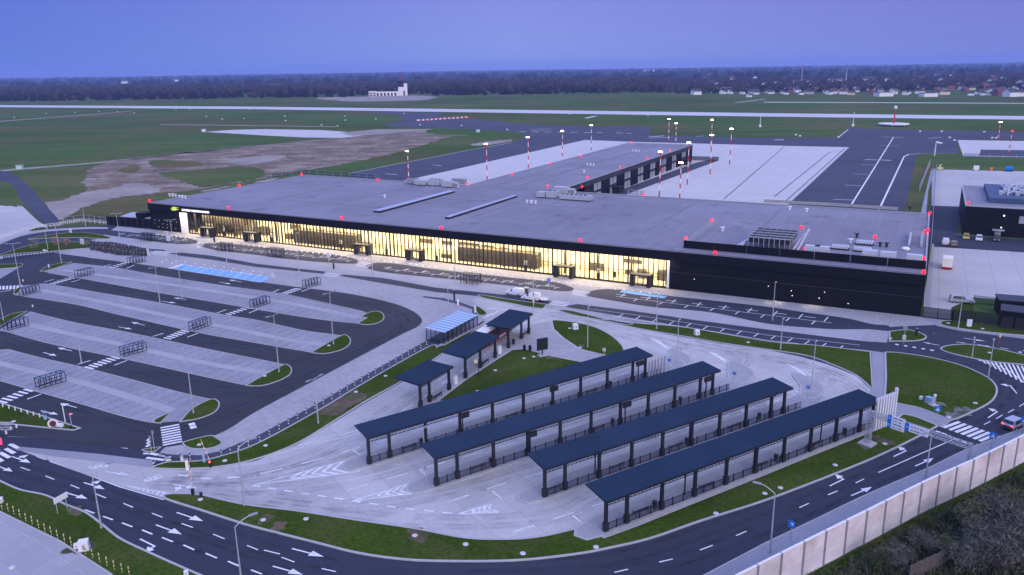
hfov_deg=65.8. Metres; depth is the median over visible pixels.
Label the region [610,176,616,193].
window
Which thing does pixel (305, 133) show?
old slab
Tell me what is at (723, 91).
house
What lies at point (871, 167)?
taxiway
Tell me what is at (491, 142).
bare ground
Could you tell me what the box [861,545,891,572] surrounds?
shrub
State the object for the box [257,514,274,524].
earth patch
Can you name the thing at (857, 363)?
lawn
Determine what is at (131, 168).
grass patch
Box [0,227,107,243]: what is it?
pavement
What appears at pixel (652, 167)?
window
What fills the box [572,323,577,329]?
utility box
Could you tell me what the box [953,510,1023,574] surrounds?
shrub
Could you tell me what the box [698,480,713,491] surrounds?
bench
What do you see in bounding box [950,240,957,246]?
parked car
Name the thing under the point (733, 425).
bench
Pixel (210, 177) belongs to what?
grass patch
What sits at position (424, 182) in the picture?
rooftop unit
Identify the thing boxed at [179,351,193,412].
street lamp
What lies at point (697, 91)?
house
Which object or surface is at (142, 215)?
annex building
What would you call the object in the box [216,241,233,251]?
waiting shelter
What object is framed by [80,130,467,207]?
dirt ground
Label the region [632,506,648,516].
bench
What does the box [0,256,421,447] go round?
car park
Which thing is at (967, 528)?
shrub
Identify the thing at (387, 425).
bus shelter
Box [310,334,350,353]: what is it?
lawn
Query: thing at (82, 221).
railing
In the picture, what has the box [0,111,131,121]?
field track
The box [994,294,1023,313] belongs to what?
shed
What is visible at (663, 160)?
window
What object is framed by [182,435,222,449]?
lawn
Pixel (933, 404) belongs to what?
utility box
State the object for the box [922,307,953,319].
yard fence
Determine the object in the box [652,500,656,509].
litter bin
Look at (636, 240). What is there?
terminal building
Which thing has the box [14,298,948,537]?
bus station
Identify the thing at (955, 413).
earth patch
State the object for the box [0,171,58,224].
old taxiway
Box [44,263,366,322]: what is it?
parking bays
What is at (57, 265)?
lawn
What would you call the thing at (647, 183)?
apron road
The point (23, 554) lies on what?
pavement
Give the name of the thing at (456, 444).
bus shelter
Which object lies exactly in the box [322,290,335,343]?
street lamp
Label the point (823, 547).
noise barrier
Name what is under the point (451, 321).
cycle shelter
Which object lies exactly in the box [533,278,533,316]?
signal post
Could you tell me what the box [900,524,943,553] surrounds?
shrub
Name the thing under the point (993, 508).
shrub
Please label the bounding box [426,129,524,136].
grass island
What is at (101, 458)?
footpath
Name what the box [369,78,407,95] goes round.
control tower
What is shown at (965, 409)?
earth patch
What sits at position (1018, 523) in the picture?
shrub
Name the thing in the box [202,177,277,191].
pale ground
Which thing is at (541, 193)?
rooftop unit
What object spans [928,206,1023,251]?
yard road
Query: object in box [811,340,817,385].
street lamp
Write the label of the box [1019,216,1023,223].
window
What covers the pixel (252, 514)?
street lamp
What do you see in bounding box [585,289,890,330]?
drop off road
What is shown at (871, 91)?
house
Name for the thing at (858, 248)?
ribbed housing
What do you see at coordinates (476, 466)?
bench
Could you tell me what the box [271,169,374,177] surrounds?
perimeter fence
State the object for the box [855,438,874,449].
earth patch
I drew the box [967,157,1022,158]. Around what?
grass strip
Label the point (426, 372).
bus shelter
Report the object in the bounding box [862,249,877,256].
roof duct
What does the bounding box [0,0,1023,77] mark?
sky
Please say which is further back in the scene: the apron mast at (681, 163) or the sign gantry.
the apron mast at (681, 163)
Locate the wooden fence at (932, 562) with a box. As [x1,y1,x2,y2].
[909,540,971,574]
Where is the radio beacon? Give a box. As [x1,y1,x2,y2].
[878,106,909,126]
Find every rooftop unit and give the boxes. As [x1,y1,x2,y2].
[406,177,418,183]
[414,179,433,185]
[428,178,443,185]
[441,180,459,187]
[451,178,466,184]
[536,191,545,197]
[546,190,559,198]
[553,186,575,193]
[559,193,592,201]
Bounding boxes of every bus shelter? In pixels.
[354,346,652,464]
[394,359,453,406]
[420,361,720,486]
[440,331,499,378]
[486,309,532,347]
[527,377,792,497]
[585,389,876,531]
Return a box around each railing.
[1,223,59,238]
[3,250,58,259]
[59,219,106,224]
[372,369,656,462]
[439,384,729,483]
[548,402,799,494]
[609,421,871,528]
[685,220,712,240]
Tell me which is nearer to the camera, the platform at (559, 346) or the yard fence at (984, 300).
the platform at (559, 346)
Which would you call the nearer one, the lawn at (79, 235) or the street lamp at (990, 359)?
the street lamp at (990, 359)
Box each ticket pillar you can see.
[453,374,457,383]
[497,344,501,353]
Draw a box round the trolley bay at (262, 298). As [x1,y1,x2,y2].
[249,295,269,307]
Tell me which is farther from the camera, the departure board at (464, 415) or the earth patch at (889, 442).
the departure board at (464, 415)
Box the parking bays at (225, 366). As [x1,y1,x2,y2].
[0,312,282,384]
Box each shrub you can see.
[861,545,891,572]
[864,534,921,570]
[892,526,915,540]
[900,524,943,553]
[917,512,939,528]
[933,531,999,574]
[934,533,956,550]
[938,502,964,523]
[950,494,997,532]
[950,512,1005,548]
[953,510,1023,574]
[964,484,1023,530]
[972,484,999,502]
[975,500,1023,565]
[983,487,1023,543]
[990,480,1002,489]
[990,485,1022,507]
[994,486,1023,510]
[1002,483,1023,496]
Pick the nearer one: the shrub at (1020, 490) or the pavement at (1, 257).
the shrub at (1020, 490)
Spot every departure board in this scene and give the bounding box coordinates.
[459,411,469,430]
[527,430,536,452]
[550,385,557,404]
[593,452,602,474]
[623,400,631,422]
[636,360,643,379]
[684,475,685,494]
[704,376,711,397]
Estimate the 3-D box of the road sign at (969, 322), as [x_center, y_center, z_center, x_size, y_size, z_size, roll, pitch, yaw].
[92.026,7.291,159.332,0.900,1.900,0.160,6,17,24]
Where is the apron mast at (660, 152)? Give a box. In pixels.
[658,151,662,196]
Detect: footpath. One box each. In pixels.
[16,447,154,466]
[863,352,952,425]
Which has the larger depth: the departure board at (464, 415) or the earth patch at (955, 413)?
the earth patch at (955, 413)
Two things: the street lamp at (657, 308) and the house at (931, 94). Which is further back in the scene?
the house at (931, 94)
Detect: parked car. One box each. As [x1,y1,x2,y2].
[949,294,974,303]
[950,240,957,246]
[962,233,969,238]
[975,234,982,240]
[993,234,999,241]
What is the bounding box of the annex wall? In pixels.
[106,216,151,227]
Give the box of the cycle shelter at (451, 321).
[425,310,477,342]
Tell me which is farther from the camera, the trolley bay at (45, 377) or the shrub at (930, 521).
the trolley bay at (45, 377)
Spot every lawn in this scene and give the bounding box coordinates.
[0,241,90,255]
[0,263,22,268]
[0,311,26,326]
[0,402,80,430]
[0,480,201,574]
[13,286,21,293]
[29,227,47,231]
[29,232,110,238]
[40,262,70,271]
[141,446,161,451]
[148,320,485,469]
[153,411,171,422]
[162,413,938,561]
[180,398,219,421]
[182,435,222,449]
[245,364,291,385]
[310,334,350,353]
[357,311,383,324]
[435,346,579,401]
[476,305,486,314]
[478,295,547,308]
[550,320,624,354]
[558,309,632,324]
[600,319,871,388]
[884,352,997,419]
[889,329,926,341]
[940,320,1023,335]
[940,344,1023,364]
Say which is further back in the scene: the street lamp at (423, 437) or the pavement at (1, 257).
the pavement at (1, 257)
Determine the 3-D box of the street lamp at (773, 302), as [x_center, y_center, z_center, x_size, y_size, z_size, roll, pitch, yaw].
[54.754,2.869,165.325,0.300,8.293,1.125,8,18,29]
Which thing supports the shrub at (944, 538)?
on the scrub land at (938, 514)
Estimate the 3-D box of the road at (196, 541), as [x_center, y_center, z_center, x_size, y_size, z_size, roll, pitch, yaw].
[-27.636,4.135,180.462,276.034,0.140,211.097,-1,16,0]
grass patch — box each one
[0,192,20,206]
[95,192,203,209]
[119,165,140,172]
[149,160,200,167]
[159,166,266,186]
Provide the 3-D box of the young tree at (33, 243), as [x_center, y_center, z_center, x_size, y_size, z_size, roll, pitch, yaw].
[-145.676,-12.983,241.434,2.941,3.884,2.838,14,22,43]
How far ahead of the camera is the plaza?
182.03 m
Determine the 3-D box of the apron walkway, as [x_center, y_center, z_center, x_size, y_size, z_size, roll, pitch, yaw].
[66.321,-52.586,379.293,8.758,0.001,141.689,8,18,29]
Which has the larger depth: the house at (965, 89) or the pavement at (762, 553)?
the house at (965, 89)
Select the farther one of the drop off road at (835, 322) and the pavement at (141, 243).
the pavement at (141, 243)
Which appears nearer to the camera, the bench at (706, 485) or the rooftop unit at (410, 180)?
the bench at (706, 485)
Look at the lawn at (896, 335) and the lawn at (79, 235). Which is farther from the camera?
the lawn at (79, 235)
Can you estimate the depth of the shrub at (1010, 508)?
87.94 m
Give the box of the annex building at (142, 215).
[120,210,150,219]
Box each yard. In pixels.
[924,247,1023,309]
[932,169,1023,206]
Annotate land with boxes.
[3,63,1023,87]
[807,471,1023,574]
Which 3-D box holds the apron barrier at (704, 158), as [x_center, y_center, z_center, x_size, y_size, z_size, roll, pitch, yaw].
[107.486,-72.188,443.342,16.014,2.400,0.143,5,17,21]
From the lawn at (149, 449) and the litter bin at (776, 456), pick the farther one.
the lawn at (149, 449)
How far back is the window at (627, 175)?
350.41 m
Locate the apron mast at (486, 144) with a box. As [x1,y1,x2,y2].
[484,143,487,179]
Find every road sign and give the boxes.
[53,492,67,513]
[788,520,794,539]
[934,406,940,420]
[967,319,972,326]
[989,432,996,449]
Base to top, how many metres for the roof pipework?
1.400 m
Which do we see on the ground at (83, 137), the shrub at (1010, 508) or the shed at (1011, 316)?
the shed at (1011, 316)
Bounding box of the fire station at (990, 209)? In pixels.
[959,184,1023,237]
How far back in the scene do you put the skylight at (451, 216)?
250.28 m
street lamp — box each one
[5,242,20,284]
[48,225,61,262]
[70,328,81,362]
[91,461,113,527]
[148,265,161,301]
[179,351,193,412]
[234,512,257,574]
[237,437,256,505]
[265,312,281,371]
[305,374,322,423]
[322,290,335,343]
[423,425,427,452]
[656,290,659,328]
[676,319,680,361]
[753,481,775,552]
[772,281,776,320]
[780,318,784,349]
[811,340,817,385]
[923,431,931,479]
[957,293,963,328]
[987,338,994,377]
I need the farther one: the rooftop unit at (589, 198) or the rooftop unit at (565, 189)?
the rooftop unit at (565, 189)
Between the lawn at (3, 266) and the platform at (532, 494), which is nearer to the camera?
the platform at (532, 494)
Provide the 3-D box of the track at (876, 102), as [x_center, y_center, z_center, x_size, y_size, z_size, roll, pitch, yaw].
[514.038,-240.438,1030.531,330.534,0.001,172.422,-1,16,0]
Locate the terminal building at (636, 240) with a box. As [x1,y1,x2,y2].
[147,143,929,316]
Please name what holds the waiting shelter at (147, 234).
on the pavement at (141, 243)
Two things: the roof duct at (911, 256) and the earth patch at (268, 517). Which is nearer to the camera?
the earth patch at (268, 517)
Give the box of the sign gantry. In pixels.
[857,409,976,460]
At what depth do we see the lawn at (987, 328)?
159.05 m
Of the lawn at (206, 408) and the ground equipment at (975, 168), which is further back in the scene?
the ground equipment at (975, 168)
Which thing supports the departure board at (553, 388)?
on the platform at (359, 462)
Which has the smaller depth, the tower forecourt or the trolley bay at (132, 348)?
the trolley bay at (132, 348)
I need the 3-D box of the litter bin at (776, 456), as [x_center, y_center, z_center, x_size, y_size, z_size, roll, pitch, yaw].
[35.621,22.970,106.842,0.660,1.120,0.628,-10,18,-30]
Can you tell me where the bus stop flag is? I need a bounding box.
[474,359,478,375]
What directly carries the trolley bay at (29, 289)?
on the car park
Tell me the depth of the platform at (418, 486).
113.70 m
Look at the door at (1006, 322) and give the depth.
158.71 m
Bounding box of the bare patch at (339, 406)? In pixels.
[318,393,366,415]
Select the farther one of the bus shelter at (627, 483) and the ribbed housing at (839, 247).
the ribbed housing at (839, 247)
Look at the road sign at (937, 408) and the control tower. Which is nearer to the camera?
the road sign at (937, 408)
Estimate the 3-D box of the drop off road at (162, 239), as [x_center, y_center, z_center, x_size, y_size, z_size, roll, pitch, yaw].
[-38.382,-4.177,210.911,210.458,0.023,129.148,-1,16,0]
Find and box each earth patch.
[60,541,96,553]
[67,505,84,515]
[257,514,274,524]
[270,521,286,533]
[407,527,428,542]
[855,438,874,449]
[872,436,881,440]
[877,439,897,444]
[945,410,972,417]
[954,406,974,412]
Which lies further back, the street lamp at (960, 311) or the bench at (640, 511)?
the street lamp at (960, 311)
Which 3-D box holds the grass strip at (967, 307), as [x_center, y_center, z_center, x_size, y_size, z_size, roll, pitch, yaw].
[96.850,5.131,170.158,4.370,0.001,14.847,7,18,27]
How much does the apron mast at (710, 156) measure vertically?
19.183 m
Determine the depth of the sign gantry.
106.48 m
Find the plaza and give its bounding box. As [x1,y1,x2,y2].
[54,226,934,456]
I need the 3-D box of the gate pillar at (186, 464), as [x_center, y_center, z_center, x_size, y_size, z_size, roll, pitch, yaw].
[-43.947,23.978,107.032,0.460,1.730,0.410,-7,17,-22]
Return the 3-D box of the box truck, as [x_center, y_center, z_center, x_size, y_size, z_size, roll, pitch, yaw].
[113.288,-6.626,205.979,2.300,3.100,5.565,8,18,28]
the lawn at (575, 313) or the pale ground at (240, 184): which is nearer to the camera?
the lawn at (575, 313)
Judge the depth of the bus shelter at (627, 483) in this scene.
101.69 m
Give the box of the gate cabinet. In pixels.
[56,423,63,426]
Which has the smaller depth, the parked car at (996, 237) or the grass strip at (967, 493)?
the grass strip at (967, 493)
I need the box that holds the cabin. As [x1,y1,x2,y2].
[15,165,23,168]
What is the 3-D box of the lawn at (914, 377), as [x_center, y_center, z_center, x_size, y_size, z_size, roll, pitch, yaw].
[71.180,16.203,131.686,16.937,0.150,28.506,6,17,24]
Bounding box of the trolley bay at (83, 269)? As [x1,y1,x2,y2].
[74,267,93,277]
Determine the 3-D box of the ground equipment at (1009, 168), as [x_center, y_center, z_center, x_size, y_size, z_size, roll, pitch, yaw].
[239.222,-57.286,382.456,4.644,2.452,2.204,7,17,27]
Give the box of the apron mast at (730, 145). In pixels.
[729,128,733,164]
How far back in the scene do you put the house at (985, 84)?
1489.48 m
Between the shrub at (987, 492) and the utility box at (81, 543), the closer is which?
the utility box at (81, 543)
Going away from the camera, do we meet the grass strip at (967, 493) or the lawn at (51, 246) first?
the grass strip at (967, 493)
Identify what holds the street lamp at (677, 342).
on the traffic island at (685, 357)
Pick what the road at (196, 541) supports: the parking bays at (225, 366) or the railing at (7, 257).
the railing at (7, 257)
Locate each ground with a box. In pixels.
[0,81,1023,316]
[57,183,160,211]
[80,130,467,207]
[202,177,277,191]
[471,140,512,145]
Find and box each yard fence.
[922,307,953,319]
[952,309,1000,325]
[974,295,995,304]
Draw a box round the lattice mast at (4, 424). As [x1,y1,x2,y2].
[0,422,12,429]
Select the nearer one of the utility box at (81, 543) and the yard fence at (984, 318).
the utility box at (81, 543)
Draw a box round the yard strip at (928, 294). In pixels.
[925,244,933,306]
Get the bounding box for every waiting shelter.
[139,232,155,240]
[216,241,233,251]
[267,247,284,257]
[459,272,481,283]
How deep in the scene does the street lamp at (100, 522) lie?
92.81 m
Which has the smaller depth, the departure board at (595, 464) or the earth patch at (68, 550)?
the earth patch at (68, 550)
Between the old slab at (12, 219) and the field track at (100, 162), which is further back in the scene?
the field track at (100, 162)
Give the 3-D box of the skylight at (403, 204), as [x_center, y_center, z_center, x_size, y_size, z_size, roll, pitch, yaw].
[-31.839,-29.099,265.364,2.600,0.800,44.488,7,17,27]
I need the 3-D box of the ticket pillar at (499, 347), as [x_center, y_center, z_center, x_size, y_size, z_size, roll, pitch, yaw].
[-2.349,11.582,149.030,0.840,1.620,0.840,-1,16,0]
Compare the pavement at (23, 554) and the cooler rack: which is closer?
the pavement at (23, 554)
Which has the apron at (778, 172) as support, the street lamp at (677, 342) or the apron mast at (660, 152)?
the apron mast at (660, 152)
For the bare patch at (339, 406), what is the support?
on the lawn at (301, 430)
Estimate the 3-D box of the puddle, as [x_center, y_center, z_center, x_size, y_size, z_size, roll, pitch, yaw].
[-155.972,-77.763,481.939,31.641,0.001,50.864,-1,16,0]
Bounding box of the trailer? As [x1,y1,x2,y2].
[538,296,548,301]
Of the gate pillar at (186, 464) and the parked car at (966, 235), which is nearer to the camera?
the gate pillar at (186, 464)
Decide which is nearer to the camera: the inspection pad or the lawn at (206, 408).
the lawn at (206, 408)
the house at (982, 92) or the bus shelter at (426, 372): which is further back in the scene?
the house at (982, 92)
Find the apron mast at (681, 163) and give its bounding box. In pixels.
[679,162,683,197]
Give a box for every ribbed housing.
[830,244,849,250]
[853,246,871,251]
[855,239,873,245]
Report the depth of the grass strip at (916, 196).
401.22 m
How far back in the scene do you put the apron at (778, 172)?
407.31 m
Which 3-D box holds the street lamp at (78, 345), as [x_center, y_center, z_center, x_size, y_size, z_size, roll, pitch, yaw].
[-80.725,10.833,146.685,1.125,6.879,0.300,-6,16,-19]
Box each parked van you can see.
[505,287,524,296]
[521,292,541,301]
[941,237,949,244]
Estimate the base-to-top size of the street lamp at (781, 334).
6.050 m
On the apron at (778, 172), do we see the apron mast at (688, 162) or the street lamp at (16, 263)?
the apron mast at (688, 162)
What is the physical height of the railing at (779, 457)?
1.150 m
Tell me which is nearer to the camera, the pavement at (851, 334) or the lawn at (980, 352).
the lawn at (980, 352)
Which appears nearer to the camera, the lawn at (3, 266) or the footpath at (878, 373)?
the footpath at (878, 373)
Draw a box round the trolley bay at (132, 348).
[119,340,146,356]
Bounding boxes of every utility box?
[77,537,90,552]
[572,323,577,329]
[694,329,699,335]
[924,396,932,403]
[928,394,938,406]
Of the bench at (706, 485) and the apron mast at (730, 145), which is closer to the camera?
the bench at (706, 485)
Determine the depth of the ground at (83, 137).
805.86 m
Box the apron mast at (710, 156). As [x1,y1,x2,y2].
[709,135,713,173]
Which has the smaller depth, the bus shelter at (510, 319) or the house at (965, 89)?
the bus shelter at (510, 319)
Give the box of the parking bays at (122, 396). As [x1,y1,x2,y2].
[0,349,208,422]
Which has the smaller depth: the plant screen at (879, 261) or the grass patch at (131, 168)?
the plant screen at (879, 261)
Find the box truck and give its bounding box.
[942,255,952,269]
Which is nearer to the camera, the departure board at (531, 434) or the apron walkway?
the departure board at (531, 434)
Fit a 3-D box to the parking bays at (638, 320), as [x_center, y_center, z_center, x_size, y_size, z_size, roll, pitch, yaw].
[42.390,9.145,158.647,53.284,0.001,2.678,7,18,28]
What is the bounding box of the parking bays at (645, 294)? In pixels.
[620,290,666,297]
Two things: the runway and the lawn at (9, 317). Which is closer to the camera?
the lawn at (9, 317)
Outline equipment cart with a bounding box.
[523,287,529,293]
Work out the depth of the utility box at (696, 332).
157.41 m
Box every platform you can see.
[340,360,685,471]
[405,374,753,494]
[411,321,603,408]
[517,391,825,504]
[574,411,884,540]
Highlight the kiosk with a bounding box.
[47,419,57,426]
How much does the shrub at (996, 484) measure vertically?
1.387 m
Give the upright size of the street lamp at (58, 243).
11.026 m
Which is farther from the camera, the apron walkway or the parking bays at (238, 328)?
the apron walkway
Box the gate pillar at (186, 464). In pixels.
[184,458,188,470]
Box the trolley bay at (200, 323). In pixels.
[188,316,211,330]
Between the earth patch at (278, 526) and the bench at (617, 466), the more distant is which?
the bench at (617, 466)
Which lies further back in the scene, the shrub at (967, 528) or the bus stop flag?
the bus stop flag
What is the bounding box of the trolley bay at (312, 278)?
[302,277,320,287]
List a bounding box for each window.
[594,182,600,192]
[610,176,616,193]
[624,171,630,187]
[638,166,643,181]
[650,162,654,177]
[661,158,665,172]
[672,155,675,168]
[682,151,685,164]
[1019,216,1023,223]
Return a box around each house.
[691,88,701,94]
[719,89,726,93]
[807,90,814,93]
[825,90,832,94]
[839,89,847,93]
[847,90,855,94]
[868,89,875,93]
[873,92,893,96]
[915,89,921,93]
[918,92,937,96]
[935,91,949,94]
[947,86,955,89]
[960,86,968,91]
[978,82,989,88]
[979,91,986,94]
[992,87,1004,95]
[1002,87,1019,96]
[1018,88,1023,95]
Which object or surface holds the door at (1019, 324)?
in the shed at (1011, 316)
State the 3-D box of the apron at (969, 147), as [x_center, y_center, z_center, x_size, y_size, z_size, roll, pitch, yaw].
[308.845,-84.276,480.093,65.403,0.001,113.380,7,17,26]
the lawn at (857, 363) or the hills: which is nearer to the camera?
the lawn at (857, 363)
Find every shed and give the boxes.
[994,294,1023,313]
[999,304,1023,329]
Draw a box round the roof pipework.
[901,232,923,250]
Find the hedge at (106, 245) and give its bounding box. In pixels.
[89,241,150,255]
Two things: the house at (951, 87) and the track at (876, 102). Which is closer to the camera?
the track at (876, 102)
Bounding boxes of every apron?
[404,140,848,203]
[958,140,1023,156]
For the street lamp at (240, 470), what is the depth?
97.14 m
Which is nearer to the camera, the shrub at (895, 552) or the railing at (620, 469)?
the shrub at (895, 552)
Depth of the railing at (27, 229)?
272.46 m
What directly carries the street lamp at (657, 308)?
on the lawn at (857, 363)
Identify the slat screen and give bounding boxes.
[648,355,665,376]
[873,387,898,428]
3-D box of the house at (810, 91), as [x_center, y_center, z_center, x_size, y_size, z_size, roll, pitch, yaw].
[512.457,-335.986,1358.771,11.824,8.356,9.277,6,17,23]
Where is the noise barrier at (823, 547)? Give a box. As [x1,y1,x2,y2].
[735,434,1023,574]
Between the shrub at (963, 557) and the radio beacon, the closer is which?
the shrub at (963, 557)
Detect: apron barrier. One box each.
[692,156,718,160]
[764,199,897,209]
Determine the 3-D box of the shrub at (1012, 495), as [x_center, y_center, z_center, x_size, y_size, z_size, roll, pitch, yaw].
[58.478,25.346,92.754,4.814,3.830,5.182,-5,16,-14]
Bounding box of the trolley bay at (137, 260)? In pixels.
[127,255,145,264]
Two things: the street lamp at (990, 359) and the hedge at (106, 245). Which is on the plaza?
the hedge at (106, 245)
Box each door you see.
[1001,316,1013,328]
[1014,318,1023,329]
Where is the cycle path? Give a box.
[157,296,476,459]
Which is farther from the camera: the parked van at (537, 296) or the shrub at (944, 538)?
the parked van at (537, 296)
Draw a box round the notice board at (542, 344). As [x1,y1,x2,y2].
[537,337,547,356]
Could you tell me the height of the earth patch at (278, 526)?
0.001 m
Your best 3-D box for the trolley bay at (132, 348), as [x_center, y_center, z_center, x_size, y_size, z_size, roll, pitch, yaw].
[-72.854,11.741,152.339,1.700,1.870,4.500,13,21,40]
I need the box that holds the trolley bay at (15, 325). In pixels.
[2,316,28,330]
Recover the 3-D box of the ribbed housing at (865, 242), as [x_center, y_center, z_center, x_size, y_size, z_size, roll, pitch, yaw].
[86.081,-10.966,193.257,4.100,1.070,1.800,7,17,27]
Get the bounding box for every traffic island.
[666,348,690,367]
[727,361,754,382]
[792,372,823,397]
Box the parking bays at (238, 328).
[14,283,340,351]
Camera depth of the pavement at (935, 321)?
158.09 m
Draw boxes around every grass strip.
[305,137,517,172]
[808,462,1023,574]
[905,157,1023,211]
[951,303,973,310]
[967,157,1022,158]
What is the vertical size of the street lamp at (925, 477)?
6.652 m
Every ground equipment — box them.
[973,165,979,170]
[1002,166,1012,171]
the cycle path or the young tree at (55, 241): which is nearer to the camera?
the cycle path
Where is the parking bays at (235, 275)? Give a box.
[169,264,268,281]
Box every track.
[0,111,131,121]
[0,145,252,170]
[160,124,335,126]
[734,99,763,102]
[780,102,1023,103]
[921,169,934,212]
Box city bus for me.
[476,325,512,347]
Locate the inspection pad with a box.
[979,150,1023,155]
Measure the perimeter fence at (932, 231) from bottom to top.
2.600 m
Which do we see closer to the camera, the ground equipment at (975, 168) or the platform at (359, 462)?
the platform at (359, 462)
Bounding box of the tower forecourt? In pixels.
[317,95,436,100]
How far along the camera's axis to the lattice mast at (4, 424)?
114.11 m
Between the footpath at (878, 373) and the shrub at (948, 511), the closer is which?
the shrub at (948, 511)
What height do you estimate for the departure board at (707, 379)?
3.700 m
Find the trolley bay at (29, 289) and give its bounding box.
[18,284,39,295]
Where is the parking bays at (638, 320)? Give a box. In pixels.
[606,315,673,325]
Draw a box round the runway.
[0,105,1023,119]
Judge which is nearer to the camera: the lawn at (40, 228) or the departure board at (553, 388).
the departure board at (553, 388)
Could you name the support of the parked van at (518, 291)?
on the service road at (403, 284)
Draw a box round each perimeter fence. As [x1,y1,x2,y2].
[63,215,106,222]
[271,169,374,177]
[919,159,930,190]
[925,164,936,291]
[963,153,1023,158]
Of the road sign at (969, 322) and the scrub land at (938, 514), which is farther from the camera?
the road sign at (969, 322)
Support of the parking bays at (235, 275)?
on the car park
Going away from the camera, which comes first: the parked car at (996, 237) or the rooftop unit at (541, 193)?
the parked car at (996, 237)
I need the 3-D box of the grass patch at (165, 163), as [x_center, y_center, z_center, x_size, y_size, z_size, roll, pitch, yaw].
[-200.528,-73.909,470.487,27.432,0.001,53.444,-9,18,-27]
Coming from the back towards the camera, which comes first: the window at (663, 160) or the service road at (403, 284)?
the window at (663, 160)
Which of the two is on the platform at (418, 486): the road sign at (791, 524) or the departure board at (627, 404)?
the departure board at (627, 404)
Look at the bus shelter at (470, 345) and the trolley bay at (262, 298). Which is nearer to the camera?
the bus shelter at (470, 345)
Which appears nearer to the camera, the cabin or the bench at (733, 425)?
the bench at (733, 425)
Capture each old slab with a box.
[0,205,45,240]
[45,201,79,219]
[209,129,360,137]
[341,129,429,135]
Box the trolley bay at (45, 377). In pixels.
[34,370,66,388]
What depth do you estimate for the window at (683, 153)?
426.61 m
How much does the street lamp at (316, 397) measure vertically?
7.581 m
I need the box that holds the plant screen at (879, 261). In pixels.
[683,240,925,269]
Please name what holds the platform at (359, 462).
on the bus station at (308, 474)
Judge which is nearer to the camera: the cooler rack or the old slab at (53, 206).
the cooler rack
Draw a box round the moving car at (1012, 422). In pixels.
[1001,415,1022,430]
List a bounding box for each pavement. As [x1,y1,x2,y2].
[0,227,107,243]
[0,251,58,258]
[0,513,107,574]
[92,237,187,248]
[184,247,866,339]
[438,323,478,345]
[708,429,1023,574]
[922,317,1023,338]
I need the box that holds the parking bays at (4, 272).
[0,267,18,278]
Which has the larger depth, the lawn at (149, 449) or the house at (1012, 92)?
the house at (1012, 92)
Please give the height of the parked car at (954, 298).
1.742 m
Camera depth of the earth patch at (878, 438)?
113.33 m
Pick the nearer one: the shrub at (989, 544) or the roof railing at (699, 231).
the shrub at (989, 544)
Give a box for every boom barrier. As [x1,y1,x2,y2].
[187,461,194,494]
[200,439,211,466]
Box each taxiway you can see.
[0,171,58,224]
[350,112,1023,211]
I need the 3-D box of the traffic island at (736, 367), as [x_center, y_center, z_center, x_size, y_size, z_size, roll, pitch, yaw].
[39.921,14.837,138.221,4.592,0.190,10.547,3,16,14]
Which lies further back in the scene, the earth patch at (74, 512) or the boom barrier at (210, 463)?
the boom barrier at (210, 463)
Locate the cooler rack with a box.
[737,228,809,249]
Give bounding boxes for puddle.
[228,155,285,164]
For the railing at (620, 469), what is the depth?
110.15 m
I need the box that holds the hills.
[0,62,1023,79]
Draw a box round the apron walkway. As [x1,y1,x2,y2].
[624,162,694,188]
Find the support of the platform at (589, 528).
on the bus station at (308, 474)
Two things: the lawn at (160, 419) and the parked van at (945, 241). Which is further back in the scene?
the parked van at (945, 241)
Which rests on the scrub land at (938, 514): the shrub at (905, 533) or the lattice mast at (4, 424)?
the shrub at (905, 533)
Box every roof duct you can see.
[805,244,819,254]
[818,245,829,252]
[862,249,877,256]
[880,250,896,260]
[906,253,922,260]
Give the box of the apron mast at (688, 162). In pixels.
[687,142,690,184]
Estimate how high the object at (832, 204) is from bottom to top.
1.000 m
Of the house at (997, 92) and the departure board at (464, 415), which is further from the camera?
the house at (997, 92)
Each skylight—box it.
[373,190,454,212]
[445,195,516,218]
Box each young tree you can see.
[28,239,38,250]
[51,236,61,247]
[63,238,70,247]
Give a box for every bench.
[401,442,415,451]
[471,462,485,471]
[609,461,624,471]
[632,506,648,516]
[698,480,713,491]
[727,422,739,429]
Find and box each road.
[0,225,1023,574]
[90,230,855,347]
[170,252,324,273]
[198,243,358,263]
[340,275,550,303]
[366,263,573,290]
[566,304,889,351]
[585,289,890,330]
[611,161,715,194]
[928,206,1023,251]
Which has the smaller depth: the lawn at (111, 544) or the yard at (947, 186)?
the lawn at (111, 544)
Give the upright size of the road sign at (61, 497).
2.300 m
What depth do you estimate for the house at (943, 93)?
1252.30 m
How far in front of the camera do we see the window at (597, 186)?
319.28 m
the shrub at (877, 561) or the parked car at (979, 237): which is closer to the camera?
the shrub at (877, 561)
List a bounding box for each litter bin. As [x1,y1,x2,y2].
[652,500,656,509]
[774,453,778,461]

